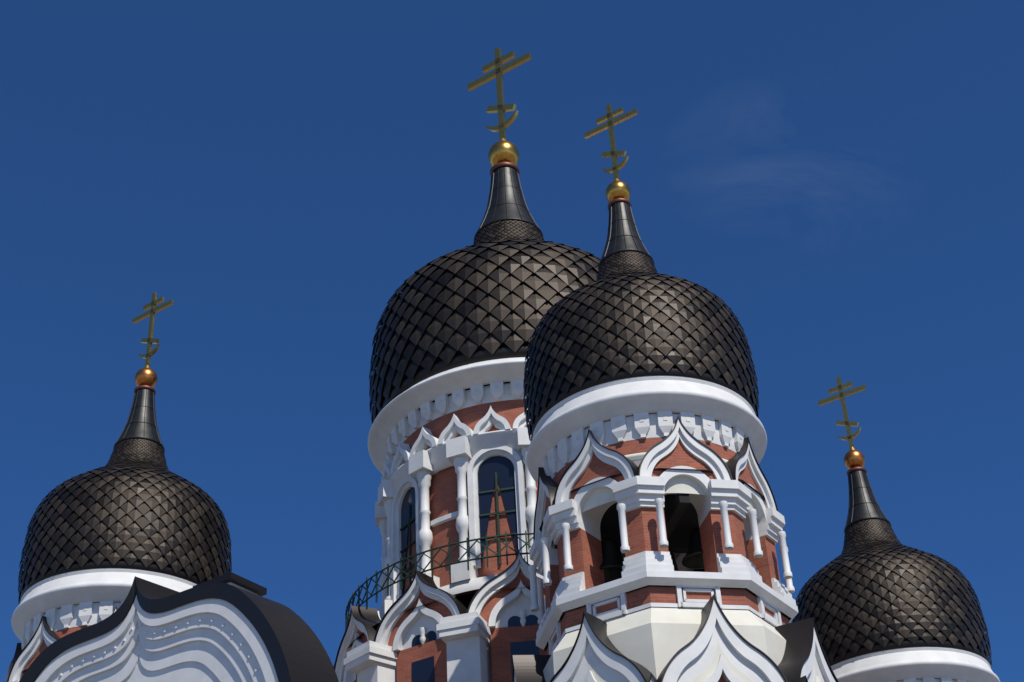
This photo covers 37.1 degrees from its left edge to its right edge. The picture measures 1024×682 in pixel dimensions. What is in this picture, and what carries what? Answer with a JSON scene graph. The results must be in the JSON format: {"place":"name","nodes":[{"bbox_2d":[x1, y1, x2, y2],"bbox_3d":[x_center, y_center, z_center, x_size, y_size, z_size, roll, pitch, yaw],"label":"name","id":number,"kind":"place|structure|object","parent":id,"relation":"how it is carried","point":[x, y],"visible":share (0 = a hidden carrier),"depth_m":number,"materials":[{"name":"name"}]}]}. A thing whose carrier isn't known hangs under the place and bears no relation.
{"place":"outdoors","nodes":[
{"label":"outdoors","id":0,"kind":"place"},
{"bbox_2d":[0,0,1023,681],"label":"sky","id":1,"kind":"structure","parent":0,"point":[846,177],"materials":[{"name":"blue"}]},
{"label":"ground","id":2,"kind":"structure","parent":0,"visible":0},
{"bbox_2d":[6,568,196,681],"bbox_3d":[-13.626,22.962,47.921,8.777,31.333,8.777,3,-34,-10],"label":"tower","id":3,"kind":"structure","parent":2,"relation":"on","point":[37,631],"depth_m":53.04,"materials":[{"name":"white paint"}]},
{"bbox_2d":[18,292,231,613],"bbox_3d":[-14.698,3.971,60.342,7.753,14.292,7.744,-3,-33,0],"label":"dome","id":4,"kind":"structure","parent":3,"relation":"on","point":[133,503],"depth_m":55.14,"materials":[{"name":"black"}]},
{"bbox_2d":[19,572,338,681],"bbox_3d":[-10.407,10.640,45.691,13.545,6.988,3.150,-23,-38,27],"label":"front gable","id":5,"kind":"structure","parent":3,"relation":"attached to","point":[230,627],"depth_m":44.41,"materials":[{"name":"white paint"}]},
{"bbox_2d":[334,357,546,681],"bbox_3d":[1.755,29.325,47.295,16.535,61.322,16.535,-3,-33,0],"label":"drum","id":6,"kind":"object","parent":2,"relation":"on","point":[455,504],"visible":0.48,"depth_m":56.31,"materials":[{"name":"white paint"}]},
{"bbox_2d":[369,47,600,423],"bbox_3d":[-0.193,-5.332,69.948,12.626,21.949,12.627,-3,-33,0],"label":"dome","id":7,"kind":"structure","parent":6,"relation":"on","point":[504,282],"depth_m":61.48,"materials":[{"name":"black"}]},
{"bbox_2d":[512,376,838,681],"bbox_3d":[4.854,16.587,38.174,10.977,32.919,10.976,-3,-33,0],"label":"tower","id":8,"kind":"structure","parent":2,"relation":"on","point":[658,533],"depth_m":42.60,"materials":[{"name":"white paint"}]},
{"bbox_2d":[523,104,758,446],"bbox_3d":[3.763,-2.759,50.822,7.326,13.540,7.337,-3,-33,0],"label":"dome","id":9,"kind":"structure","parent":8,"relation":"on","point":[630,312],"depth_m":45.79,"materials":[{"name":"black"}]},
{"bbox_2d":[831,647,999,681],"bbox_3d":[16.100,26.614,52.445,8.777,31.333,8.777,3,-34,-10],"label":"tower","id":10,"kind":"structure","parent":2,"relation":"on","point":[925,664],"depth_m":57.77,"materials":[{"name":"white paint"}]},
{"bbox_2d":[791,376,991,680],"bbox_3d":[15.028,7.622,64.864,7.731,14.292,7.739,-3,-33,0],"label":"dome","id":11,"kind":"structure","parent":10,"relation":"on","point":[875,586],"depth_m":59.65,"materials":[{"name":"black"}]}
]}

